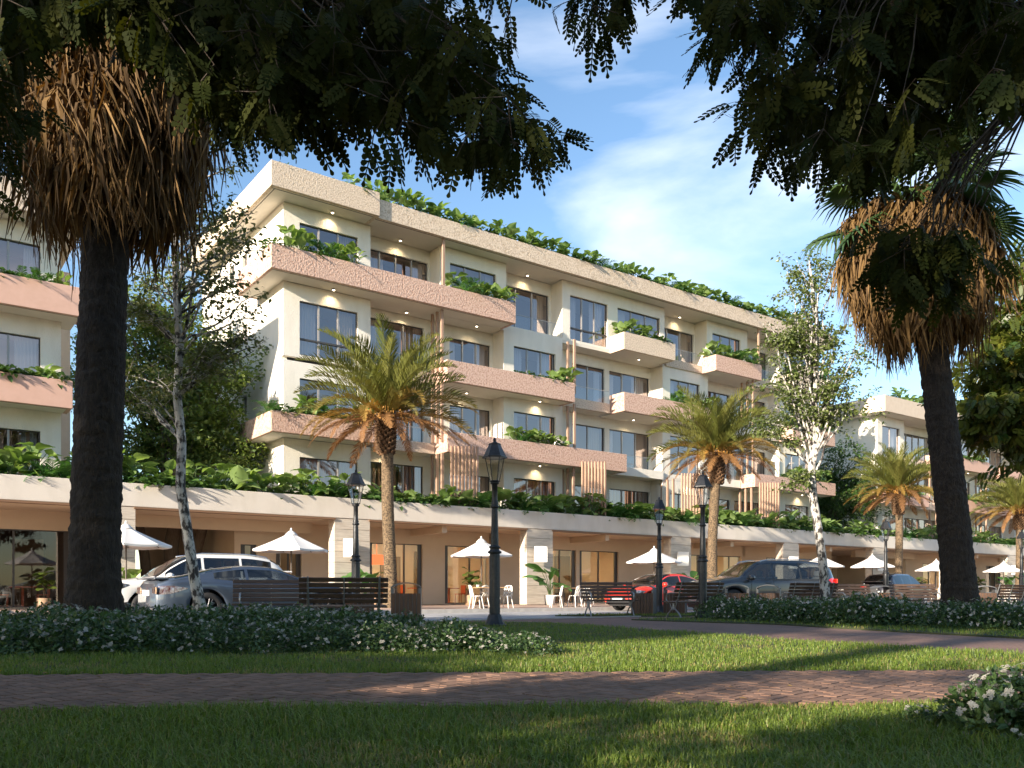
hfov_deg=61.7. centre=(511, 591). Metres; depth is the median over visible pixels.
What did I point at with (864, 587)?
park bench
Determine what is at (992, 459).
window
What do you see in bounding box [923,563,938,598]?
shop window
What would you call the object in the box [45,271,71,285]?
heart leaved plant
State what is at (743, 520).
fern plant
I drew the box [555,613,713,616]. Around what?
lawn
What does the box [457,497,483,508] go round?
leafy plant
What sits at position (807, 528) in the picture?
leafy plant
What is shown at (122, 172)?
fan palm
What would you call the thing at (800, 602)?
flowering bush
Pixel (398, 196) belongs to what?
heart leaved plant
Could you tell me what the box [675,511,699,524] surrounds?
fern plant
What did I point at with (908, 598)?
flowering bush
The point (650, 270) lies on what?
heart leaved plant
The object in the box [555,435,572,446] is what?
heart leaved plant
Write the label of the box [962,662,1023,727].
flowering bush
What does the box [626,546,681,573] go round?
parasol
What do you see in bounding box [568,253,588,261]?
leafy plant
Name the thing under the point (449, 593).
table
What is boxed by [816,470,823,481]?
heart leaved plant
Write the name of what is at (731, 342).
window
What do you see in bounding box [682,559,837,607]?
grey suv
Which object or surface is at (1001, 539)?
heart leaved plant
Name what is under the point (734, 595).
litter bin
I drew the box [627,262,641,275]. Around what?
heart leaved plant
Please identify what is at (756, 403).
window
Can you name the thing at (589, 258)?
leafy plant
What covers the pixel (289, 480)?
heart leaved plant
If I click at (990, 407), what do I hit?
feathery tree
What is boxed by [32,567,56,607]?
potted plant
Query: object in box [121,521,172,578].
parasol
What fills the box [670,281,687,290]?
fern plant
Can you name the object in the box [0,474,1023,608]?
shop arcade
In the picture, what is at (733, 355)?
heart leaved plant
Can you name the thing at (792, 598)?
flowering bush
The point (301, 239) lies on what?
heart leaved plant
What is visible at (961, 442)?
window
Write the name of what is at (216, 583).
sports coupe
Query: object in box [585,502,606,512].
heart leaved plant
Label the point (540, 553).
wall sign
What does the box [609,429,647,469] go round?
window
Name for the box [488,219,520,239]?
heart leaved plant
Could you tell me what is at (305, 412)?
leafy plant
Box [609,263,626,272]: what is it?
fern plant
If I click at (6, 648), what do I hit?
flowering bush
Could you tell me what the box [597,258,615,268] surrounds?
fern plant
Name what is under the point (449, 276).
heart leaved plant
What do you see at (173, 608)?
flowering bush
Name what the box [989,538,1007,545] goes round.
fern plant
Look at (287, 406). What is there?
leafy plant
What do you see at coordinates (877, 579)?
black suv
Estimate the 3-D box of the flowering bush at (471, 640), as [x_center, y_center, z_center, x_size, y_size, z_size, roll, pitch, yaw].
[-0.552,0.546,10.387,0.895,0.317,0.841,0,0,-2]
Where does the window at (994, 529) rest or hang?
in the apartment building at (904, 420)
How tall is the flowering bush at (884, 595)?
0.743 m
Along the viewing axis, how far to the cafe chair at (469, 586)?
29.95 m
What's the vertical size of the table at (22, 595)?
0.750 m
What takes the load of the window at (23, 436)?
in the apartment building at (38, 320)
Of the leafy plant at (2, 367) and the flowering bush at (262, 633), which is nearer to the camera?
the flowering bush at (262, 633)
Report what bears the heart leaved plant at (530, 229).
on the apartment building at (562, 310)
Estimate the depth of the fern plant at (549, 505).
39.73 m
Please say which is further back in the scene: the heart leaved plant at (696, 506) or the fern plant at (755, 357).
the fern plant at (755, 357)
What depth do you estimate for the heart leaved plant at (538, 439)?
40.82 m
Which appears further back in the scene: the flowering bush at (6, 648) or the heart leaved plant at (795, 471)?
the heart leaved plant at (795, 471)
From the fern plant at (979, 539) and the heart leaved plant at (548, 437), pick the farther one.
the fern plant at (979, 539)
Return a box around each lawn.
[0,622,1022,674]
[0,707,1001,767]
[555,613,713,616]
[631,617,1023,638]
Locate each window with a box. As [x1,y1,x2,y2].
[0,238,39,277]
[0,332,39,371]
[0,428,39,474]
[0,529,68,607]
[241,544,255,556]
[276,553,300,576]
[300,224,356,262]
[300,301,356,362]
[300,379,356,415]
[300,457,356,491]
[370,543,420,592]
[371,249,426,280]
[371,318,421,362]
[371,462,421,495]
[374,397,421,441]
[445,545,487,603]
[450,264,494,295]
[450,338,488,366]
[450,405,488,436]
[453,474,488,495]
[506,286,547,333]
[514,346,553,377]
[514,412,553,444]
[514,478,553,506]
[555,550,574,602]
[570,296,606,346]
[572,363,602,402]
[572,424,602,450]
[575,485,600,508]
[580,551,616,601]
[609,371,647,403]
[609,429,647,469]
[609,489,647,514]
[618,308,658,337]
[664,328,691,363]
[670,379,697,401]
[670,436,697,475]
[670,493,692,509]
[692,555,699,579]
[708,391,728,407]
[708,498,728,509]
[712,334,738,353]
[719,556,737,567]
[734,449,763,479]
[734,501,761,514]
[735,398,763,429]
[749,350,764,379]
[785,454,807,474]
[785,505,807,519]
[882,426,897,451]
[882,515,894,533]
[904,518,932,538]
[905,434,928,460]
[918,478,932,503]
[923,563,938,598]
[961,442,968,454]
[974,451,1000,470]
[974,486,1000,500]
[974,525,1000,543]
[989,566,999,592]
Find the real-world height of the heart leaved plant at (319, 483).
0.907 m
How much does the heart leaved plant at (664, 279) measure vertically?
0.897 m
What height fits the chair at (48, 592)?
0.880 m
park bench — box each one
[232,579,309,608]
[299,576,387,617]
[580,581,638,615]
[661,581,723,617]
[781,582,837,598]
[833,583,878,598]
[888,583,940,603]
[986,584,1023,602]
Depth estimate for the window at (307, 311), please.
35.28 m
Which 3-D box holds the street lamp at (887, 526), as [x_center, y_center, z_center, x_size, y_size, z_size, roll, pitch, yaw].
[15.690,-1.210,36.000,0.500,3.760,0.470,0,0,-44]
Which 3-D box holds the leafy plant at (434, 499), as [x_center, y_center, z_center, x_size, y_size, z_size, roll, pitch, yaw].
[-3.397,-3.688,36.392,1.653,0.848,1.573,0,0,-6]
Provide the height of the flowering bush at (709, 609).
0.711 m
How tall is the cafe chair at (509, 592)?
0.836 m
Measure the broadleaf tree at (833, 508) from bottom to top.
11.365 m
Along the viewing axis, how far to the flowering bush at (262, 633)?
9.32 m
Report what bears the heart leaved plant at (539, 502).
on the shop arcade
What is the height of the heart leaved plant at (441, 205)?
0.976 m
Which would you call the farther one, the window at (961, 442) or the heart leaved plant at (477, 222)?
the window at (961, 442)
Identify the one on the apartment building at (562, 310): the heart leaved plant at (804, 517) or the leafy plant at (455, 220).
the leafy plant at (455, 220)
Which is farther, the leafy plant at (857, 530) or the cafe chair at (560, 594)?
the leafy plant at (857, 530)
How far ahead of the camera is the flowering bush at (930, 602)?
17.83 m
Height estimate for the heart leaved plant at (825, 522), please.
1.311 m
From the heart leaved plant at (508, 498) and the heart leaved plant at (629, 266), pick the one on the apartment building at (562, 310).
the heart leaved plant at (629, 266)
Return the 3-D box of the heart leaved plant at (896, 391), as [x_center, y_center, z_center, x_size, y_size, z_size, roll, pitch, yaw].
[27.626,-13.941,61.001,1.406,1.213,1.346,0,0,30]
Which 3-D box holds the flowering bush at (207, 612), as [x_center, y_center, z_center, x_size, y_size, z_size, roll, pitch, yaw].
[-3.845,0.424,10.814,1.257,0.605,1.338,0,0,-31]
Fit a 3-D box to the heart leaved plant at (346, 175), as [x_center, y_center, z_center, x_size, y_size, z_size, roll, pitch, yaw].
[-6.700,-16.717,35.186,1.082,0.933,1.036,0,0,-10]
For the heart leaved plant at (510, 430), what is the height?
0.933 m
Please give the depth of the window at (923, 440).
65.74 m
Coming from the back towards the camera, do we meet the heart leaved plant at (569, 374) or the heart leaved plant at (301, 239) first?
the heart leaved plant at (569, 374)
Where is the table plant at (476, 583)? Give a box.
[474,581,482,586]
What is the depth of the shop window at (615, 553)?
45.43 m
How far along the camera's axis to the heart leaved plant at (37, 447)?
27.70 m
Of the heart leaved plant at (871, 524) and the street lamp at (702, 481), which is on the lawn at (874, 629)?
the street lamp at (702, 481)
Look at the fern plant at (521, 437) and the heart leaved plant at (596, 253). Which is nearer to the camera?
the fern plant at (521, 437)
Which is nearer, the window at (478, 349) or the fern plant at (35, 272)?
the fern plant at (35, 272)
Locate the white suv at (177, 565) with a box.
[122,553,291,613]
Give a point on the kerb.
(425, 611)
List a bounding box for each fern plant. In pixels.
[0,265,41,281]
[23,458,70,481]
[24,267,56,281]
[33,461,70,477]
[250,400,288,418]
[293,484,336,496]
[312,239,351,262]
[312,480,362,498]
[313,405,353,421]
[350,488,381,501]
[448,277,486,295]
[459,215,477,227]
[460,491,507,512]
[506,498,547,514]
[510,432,537,443]
[527,494,574,517]
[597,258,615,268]
[597,506,624,520]
[600,502,639,518]
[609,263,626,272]
[615,506,655,521]
[618,506,643,520]
[660,393,688,404]
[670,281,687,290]
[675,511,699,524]
[676,513,699,524]
[722,294,746,306]
[725,516,758,526]
[726,348,754,363]
[744,356,765,368]
[752,518,781,528]
[819,372,831,379]
[889,527,918,539]
[906,529,929,540]
[972,536,992,545]
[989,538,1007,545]
[1000,539,1015,546]
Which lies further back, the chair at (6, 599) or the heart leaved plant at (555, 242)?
the heart leaved plant at (555, 242)
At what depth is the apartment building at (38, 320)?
28.82 m
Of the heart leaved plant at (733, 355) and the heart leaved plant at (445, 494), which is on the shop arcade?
the heart leaved plant at (445, 494)
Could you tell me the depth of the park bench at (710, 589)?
22.34 m
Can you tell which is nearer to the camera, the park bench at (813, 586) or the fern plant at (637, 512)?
the park bench at (813, 586)
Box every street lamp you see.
[346,469,365,587]
[482,437,506,625]
[652,497,665,612]
[693,471,712,618]
[879,519,891,589]
[1016,530,1023,603]
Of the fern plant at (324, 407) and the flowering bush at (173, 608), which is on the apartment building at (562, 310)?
the fern plant at (324, 407)
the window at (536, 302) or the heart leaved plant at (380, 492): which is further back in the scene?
the window at (536, 302)
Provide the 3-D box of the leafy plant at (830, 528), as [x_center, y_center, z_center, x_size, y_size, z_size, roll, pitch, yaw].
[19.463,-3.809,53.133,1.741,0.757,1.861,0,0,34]
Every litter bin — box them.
[345,587,373,616]
[391,582,421,621]
[631,585,655,614]
[663,585,686,613]
[725,584,749,610]
[756,585,780,601]
[868,586,892,598]
[978,585,996,603]
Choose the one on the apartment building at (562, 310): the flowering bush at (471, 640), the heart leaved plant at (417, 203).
the heart leaved plant at (417, 203)
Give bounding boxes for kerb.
[374,601,1012,621]
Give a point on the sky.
(648, 193)
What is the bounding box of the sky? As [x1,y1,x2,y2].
[3,0,1023,576]
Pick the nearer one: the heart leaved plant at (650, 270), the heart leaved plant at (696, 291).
the heart leaved plant at (650, 270)
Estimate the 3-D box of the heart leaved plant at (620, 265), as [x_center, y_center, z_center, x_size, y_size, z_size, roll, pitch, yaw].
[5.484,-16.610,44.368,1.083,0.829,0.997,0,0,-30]
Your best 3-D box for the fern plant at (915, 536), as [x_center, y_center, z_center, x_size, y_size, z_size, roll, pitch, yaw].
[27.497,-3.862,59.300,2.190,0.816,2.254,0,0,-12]
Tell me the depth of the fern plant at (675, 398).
46.18 m
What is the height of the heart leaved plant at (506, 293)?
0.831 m
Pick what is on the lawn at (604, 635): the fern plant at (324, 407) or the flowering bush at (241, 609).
the flowering bush at (241, 609)
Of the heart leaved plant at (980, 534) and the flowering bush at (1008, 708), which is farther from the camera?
the heart leaved plant at (980, 534)
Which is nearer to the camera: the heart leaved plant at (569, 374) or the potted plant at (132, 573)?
the potted plant at (132, 573)
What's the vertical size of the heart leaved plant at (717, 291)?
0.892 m
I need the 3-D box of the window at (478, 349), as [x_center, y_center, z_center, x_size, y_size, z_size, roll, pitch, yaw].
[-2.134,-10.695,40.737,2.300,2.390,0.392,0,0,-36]
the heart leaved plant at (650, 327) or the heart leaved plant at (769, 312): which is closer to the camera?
the heart leaved plant at (650, 327)
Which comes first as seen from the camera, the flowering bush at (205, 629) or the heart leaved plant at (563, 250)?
the flowering bush at (205, 629)
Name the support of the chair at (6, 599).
on the shop arcade
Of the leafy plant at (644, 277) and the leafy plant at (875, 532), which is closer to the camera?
the leafy plant at (644, 277)
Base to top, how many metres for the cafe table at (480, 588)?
0.755 m
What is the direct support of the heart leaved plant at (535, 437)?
on the apartment building at (562, 310)
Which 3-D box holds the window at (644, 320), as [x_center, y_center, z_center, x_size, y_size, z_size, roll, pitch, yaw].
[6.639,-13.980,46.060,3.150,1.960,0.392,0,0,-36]
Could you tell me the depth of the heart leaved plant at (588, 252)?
42.78 m
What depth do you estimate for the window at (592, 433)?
45.55 m
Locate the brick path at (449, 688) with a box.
[0,669,1023,711]
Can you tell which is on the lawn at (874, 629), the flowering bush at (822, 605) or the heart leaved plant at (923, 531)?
the flowering bush at (822, 605)
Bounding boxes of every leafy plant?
[0,267,12,277]
[0,363,33,382]
[0,364,18,375]
[13,368,42,379]
[37,369,74,388]
[123,470,172,489]
[164,473,208,487]
[258,237,290,256]
[274,404,300,412]
[282,406,309,414]
[305,247,326,258]
[345,489,377,507]
[394,493,412,510]
[394,493,427,506]
[415,495,450,507]
[442,215,459,222]
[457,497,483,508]
[477,228,496,234]
[523,370,535,376]
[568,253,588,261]
[573,253,597,263]
[632,273,651,281]
[645,334,664,342]
[675,284,693,293]
[795,524,812,531]
[822,525,839,535]
[846,527,868,536]
[864,528,882,537]
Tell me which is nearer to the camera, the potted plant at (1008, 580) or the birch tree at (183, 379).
the birch tree at (183, 379)
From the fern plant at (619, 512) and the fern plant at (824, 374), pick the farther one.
the fern plant at (824, 374)
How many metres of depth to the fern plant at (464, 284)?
38.17 m
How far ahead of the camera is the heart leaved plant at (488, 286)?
39.05 m
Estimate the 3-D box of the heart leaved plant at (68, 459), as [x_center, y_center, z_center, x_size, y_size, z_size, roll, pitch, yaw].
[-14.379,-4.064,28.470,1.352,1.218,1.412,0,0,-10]
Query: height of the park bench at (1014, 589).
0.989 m
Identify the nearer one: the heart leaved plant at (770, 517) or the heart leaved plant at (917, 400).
the heart leaved plant at (770, 517)
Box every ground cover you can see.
[1,470,1015,545]
[380,197,821,332]
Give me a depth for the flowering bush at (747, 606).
20.16 m
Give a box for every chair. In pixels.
[0,594,8,606]
[36,585,49,597]
[455,585,465,602]
[468,585,483,608]
[473,585,488,607]
[500,585,513,607]
[550,586,562,607]
[555,587,564,601]
[567,586,582,606]
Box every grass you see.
[558,611,714,615]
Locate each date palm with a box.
[293,312,479,607]
[646,385,790,578]
[841,442,934,573]
[969,475,1023,598]
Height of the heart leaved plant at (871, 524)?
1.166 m
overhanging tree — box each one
[0,0,649,221]
[646,0,1023,332]
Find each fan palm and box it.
[0,26,242,616]
[799,100,1023,622]
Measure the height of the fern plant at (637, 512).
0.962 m
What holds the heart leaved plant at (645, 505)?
on the shop arcade
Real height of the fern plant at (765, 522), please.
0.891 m
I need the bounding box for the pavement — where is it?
[0,600,998,614]
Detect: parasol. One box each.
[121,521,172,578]
[252,528,328,573]
[451,536,512,607]
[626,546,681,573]
[810,558,844,567]
[850,554,894,573]
[915,559,939,601]
[983,561,1023,600]
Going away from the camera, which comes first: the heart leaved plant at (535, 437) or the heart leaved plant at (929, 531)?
the heart leaved plant at (535, 437)
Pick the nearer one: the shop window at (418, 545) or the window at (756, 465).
the shop window at (418, 545)
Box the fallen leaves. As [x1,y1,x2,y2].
[43,655,969,740]
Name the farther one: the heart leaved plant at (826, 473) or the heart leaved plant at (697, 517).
the heart leaved plant at (826, 473)
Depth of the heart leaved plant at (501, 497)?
38.43 m
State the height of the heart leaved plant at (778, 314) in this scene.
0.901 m
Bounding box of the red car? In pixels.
[604,574,696,610]
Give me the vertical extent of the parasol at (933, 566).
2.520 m
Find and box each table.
[9,586,35,605]
[448,588,459,602]
[473,587,506,608]
[554,588,583,606]
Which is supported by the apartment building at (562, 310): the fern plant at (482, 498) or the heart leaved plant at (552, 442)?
the heart leaved plant at (552, 442)
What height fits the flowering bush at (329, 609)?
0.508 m
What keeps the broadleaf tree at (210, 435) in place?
on the pavement
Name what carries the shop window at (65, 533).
in the shop arcade
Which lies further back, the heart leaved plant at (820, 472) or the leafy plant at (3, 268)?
the heart leaved plant at (820, 472)
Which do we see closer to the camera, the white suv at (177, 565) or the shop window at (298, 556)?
the white suv at (177, 565)
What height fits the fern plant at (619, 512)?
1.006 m
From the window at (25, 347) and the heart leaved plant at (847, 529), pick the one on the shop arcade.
the heart leaved plant at (847, 529)
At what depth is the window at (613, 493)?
46.92 m
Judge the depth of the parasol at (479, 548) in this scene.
30.65 m
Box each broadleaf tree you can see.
[70,256,271,575]
[815,436,910,530]
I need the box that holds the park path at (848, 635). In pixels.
[403,616,1023,653]
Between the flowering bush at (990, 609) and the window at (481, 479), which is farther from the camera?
the window at (481, 479)
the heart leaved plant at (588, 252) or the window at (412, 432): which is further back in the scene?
the heart leaved plant at (588, 252)
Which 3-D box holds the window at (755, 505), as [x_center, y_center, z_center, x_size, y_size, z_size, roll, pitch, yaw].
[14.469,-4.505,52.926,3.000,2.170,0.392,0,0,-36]
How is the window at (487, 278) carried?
in the apartment building at (562, 310)
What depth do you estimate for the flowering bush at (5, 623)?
9.56 m
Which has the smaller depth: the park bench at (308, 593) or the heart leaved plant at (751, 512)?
the park bench at (308, 593)
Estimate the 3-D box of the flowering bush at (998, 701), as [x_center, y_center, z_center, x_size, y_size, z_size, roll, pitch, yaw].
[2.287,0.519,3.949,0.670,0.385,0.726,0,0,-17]
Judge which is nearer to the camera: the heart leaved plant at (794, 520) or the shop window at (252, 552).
the shop window at (252, 552)
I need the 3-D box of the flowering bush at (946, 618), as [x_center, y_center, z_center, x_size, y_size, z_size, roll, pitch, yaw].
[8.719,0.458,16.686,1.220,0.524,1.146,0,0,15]
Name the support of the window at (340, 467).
in the apartment building at (562, 310)
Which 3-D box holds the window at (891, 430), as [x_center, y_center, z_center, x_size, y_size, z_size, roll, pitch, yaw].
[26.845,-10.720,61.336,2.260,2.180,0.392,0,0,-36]
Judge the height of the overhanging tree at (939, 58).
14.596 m
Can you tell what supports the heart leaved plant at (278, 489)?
on the shop arcade
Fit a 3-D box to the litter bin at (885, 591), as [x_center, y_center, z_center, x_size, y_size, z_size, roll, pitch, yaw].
[12.681,0.238,29.500,0.670,0.915,0.430,0,0,-15]
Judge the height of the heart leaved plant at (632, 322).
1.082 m
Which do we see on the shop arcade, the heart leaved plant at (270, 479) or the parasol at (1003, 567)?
the heart leaved plant at (270, 479)
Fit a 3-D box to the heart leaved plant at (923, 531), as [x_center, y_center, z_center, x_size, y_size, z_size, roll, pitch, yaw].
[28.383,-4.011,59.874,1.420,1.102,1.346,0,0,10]
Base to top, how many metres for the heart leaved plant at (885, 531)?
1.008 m
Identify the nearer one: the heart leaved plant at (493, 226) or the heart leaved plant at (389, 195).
the heart leaved plant at (389, 195)
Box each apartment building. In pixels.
[0,176,78,474]
[189,159,835,527]
[815,395,1023,543]
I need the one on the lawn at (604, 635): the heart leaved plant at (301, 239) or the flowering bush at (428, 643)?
the flowering bush at (428, 643)
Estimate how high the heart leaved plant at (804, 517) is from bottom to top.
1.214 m
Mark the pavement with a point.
(457, 606)
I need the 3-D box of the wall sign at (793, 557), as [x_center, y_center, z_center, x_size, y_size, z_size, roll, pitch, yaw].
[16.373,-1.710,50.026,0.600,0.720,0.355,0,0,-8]
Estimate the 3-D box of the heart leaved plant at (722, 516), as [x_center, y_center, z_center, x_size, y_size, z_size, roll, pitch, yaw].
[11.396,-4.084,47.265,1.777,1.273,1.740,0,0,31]
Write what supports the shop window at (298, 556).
in the shop arcade
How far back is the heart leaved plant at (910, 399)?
61.23 m
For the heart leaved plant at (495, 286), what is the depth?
39.17 m
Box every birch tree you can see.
[124,146,279,610]
[740,246,888,600]
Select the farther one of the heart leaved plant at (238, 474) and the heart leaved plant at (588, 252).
the heart leaved plant at (588, 252)
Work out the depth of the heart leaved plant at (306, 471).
32.93 m
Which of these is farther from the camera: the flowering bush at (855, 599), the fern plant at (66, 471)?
the fern plant at (66, 471)
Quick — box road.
[384,603,1011,619]
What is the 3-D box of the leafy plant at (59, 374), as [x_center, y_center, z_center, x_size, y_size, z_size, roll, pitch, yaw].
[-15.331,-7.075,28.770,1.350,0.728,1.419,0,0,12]
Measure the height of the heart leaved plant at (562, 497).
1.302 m
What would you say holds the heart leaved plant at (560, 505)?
on the shop arcade
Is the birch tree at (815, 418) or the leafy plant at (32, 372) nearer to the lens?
the birch tree at (815, 418)
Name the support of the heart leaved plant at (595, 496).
on the shop arcade
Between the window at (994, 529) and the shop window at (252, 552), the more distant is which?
the window at (994, 529)
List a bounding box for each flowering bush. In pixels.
[0,608,27,617]
[0,608,51,644]
[0,614,33,653]
[0,616,89,656]
[1,598,101,648]
[21,601,61,614]
[22,605,153,655]
[59,608,159,642]
[82,614,211,654]
[107,604,211,647]
[124,603,153,616]
[146,603,201,615]
[151,602,253,645]
[158,619,254,654]
[213,603,281,636]
[216,618,315,655]
[217,602,306,647]
[234,602,279,615]
[255,606,319,633]
[262,606,349,647]
[276,617,370,653]
[284,602,321,615]
[302,608,359,628]
[307,605,403,648]
[340,619,428,654]
[350,609,404,637]
[369,608,439,641]
[387,625,466,654]
[408,616,495,652]
[432,624,500,646]
[442,626,514,653]
[491,630,562,656]
[693,593,745,618]
[713,599,759,619]
[727,593,769,616]
[728,596,774,620]
[752,596,805,621]
[768,596,831,623]
[778,595,798,605]
[789,596,835,620]
[802,597,864,623]
[816,594,850,619]
[820,597,870,621]
[821,590,899,625]
[846,592,913,624]
[860,599,932,626]
[878,594,935,621]
[888,601,936,625]
[890,701,939,725]
[912,600,947,621]
[913,597,992,628]
[928,602,990,625]
[929,688,1023,734]
[932,663,1023,744]
[941,597,1023,629]
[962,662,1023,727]
[976,595,1022,627]
[990,677,1023,735]
[992,602,1023,630]
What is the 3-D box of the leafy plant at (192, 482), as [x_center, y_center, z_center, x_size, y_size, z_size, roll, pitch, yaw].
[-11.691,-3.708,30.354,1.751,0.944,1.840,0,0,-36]
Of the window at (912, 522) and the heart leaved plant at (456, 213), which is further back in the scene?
the window at (912, 522)
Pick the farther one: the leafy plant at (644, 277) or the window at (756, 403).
the window at (756, 403)
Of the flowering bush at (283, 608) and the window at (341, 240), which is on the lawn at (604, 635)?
the flowering bush at (283, 608)
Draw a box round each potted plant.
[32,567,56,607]
[121,567,141,578]
[342,568,376,587]
[371,572,383,604]
[461,567,479,604]
[522,563,571,604]
[677,571,698,579]
[916,577,928,583]
[977,576,986,592]
[995,574,1018,598]
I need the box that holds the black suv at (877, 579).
[861,573,929,603]
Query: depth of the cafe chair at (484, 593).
31.06 m
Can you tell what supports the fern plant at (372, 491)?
on the shop arcade
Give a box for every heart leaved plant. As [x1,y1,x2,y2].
[0,446,42,474]
[0,462,11,473]
[4,442,61,475]
[24,363,62,378]
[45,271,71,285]
[62,452,71,477]
[68,451,131,469]
[122,452,159,483]
[145,459,190,484]
[186,459,218,487]
[190,472,229,488]
[202,463,246,490]
[212,463,261,490]
[241,474,268,491]
[244,473,282,492]
[258,478,290,493]
[275,224,306,247]
[275,473,308,494]
[280,468,325,495]
[291,228,316,251]
[293,394,321,413]
[308,404,326,415]
[316,480,336,496]
[325,243,348,261]
[325,472,359,497]
[341,241,366,263]
[342,172,361,184]
[363,178,389,201]
[366,482,399,499]
[381,188,396,202]
[388,189,409,205]
[395,188,422,209]
[399,490,417,498]
[402,195,430,211]
[408,489,431,502]
[420,200,441,215]
[423,201,450,216]
[430,488,454,504]
[437,485,477,505]
[437,488,464,504]
[442,207,469,222]
[445,272,468,289]
[464,214,488,228]
[472,282,489,293]
[480,283,502,297]
[484,223,505,236]
[486,487,518,508]
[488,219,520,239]
[488,282,512,298]
[498,289,518,300]
[498,492,523,510]
[500,425,522,440]
[501,227,519,239]
[510,492,534,510]
[511,234,528,241]
[516,231,538,244]
[520,430,541,441]
[523,495,549,511]
[525,227,548,248]
[531,428,550,443]
[532,238,553,247]
[539,237,562,251]
[539,432,556,443]
[544,493,571,512]
[545,434,559,444]
[545,493,576,512]
[546,370,566,379]
[549,245,569,253]
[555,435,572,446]
[557,241,580,255]
[557,366,582,382]
[563,496,586,513]
[570,497,590,514]
[578,493,610,515]
[583,250,598,263]
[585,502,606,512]
[590,250,604,265]
[606,501,620,506]
[610,321,632,332]
[613,261,628,273]
[615,318,643,333]
[623,263,635,274]
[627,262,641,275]
[629,501,650,518]
[630,327,648,336]
[637,266,654,279]
[638,325,659,338]
[645,504,662,517]
[652,503,671,519]
[654,277,670,285]
[656,272,679,287]
[657,507,679,520]
[661,508,680,520]
[672,388,690,402]
[677,279,697,292]
[685,508,705,520]
[689,288,702,295]
[689,504,708,515]
[693,284,712,292]
[698,289,718,297]
[698,340,726,355]
[705,505,727,524]
[705,509,722,522]
[708,289,720,299]
[708,509,736,524]
[713,344,730,356]
[715,290,728,301]
[719,294,732,305]
[722,509,736,524]
[723,349,737,358]
[726,511,745,524]
[732,300,742,305]
[736,508,763,525]
[739,348,759,362]
[743,301,755,309]
[749,303,760,311]
[749,514,764,525]
[757,514,775,527]
[758,303,771,316]
[758,306,779,315]
[762,511,785,527]
[769,310,785,319]
[769,517,789,527]
[777,510,801,528]
[779,310,790,321]
[782,516,805,528]
[785,468,803,477]
[795,517,812,529]
[801,515,822,527]
[811,514,831,529]
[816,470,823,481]
[817,470,831,482]
[822,518,840,530]
[832,522,853,533]
[848,519,871,529]
[867,522,881,531]
[878,525,894,535]
[891,387,909,399]
[905,394,916,401]
[910,527,929,537]
[912,396,921,402]
[923,524,937,539]
[923,528,936,538]
[974,531,990,542]
[984,530,998,542]
[992,536,1010,543]
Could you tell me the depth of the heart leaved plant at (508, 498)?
38.79 m
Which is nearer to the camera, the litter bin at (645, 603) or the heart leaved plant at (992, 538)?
the litter bin at (645, 603)
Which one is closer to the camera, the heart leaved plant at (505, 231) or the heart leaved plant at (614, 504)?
the heart leaved plant at (505, 231)
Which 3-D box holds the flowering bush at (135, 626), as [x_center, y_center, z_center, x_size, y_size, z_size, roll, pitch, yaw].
[-4.030,0.480,9.537,1.347,0.471,1.266,0,0,-24]
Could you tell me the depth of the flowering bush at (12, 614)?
11.96 m
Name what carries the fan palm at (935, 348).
on the lawn at (874, 629)
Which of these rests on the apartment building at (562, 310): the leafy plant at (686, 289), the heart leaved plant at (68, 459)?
the leafy plant at (686, 289)
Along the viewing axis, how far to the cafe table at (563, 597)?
33.60 m
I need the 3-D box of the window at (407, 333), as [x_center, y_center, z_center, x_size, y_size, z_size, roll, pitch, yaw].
[-5.401,-10.780,38.336,3.000,2.560,0.392,0,0,-36]
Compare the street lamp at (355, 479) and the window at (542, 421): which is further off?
the window at (542, 421)
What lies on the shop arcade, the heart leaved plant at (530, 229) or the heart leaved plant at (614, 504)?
the heart leaved plant at (614, 504)
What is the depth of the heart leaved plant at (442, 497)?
36.52 m
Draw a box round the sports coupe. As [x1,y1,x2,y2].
[137,566,344,615]
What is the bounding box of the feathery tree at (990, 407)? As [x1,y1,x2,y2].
[917,239,1023,491]
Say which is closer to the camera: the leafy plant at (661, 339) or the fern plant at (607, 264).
the fern plant at (607, 264)
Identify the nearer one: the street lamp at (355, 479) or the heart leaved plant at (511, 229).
the street lamp at (355, 479)
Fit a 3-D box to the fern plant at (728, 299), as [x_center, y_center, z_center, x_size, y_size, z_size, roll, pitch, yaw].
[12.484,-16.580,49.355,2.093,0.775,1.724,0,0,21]
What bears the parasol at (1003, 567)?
on the pavement
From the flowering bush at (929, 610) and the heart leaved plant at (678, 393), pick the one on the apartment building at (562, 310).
the heart leaved plant at (678, 393)
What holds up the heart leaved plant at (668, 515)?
on the shop arcade
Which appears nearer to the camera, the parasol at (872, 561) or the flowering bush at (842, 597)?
the flowering bush at (842, 597)
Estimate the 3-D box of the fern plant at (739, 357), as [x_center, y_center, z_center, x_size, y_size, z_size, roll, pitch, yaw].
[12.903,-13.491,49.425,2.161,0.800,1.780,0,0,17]
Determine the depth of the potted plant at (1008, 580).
64.38 m
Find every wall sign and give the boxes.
[343,539,352,556]
[534,546,546,561]
[677,552,688,565]
[789,556,798,560]
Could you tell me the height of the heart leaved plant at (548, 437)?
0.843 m

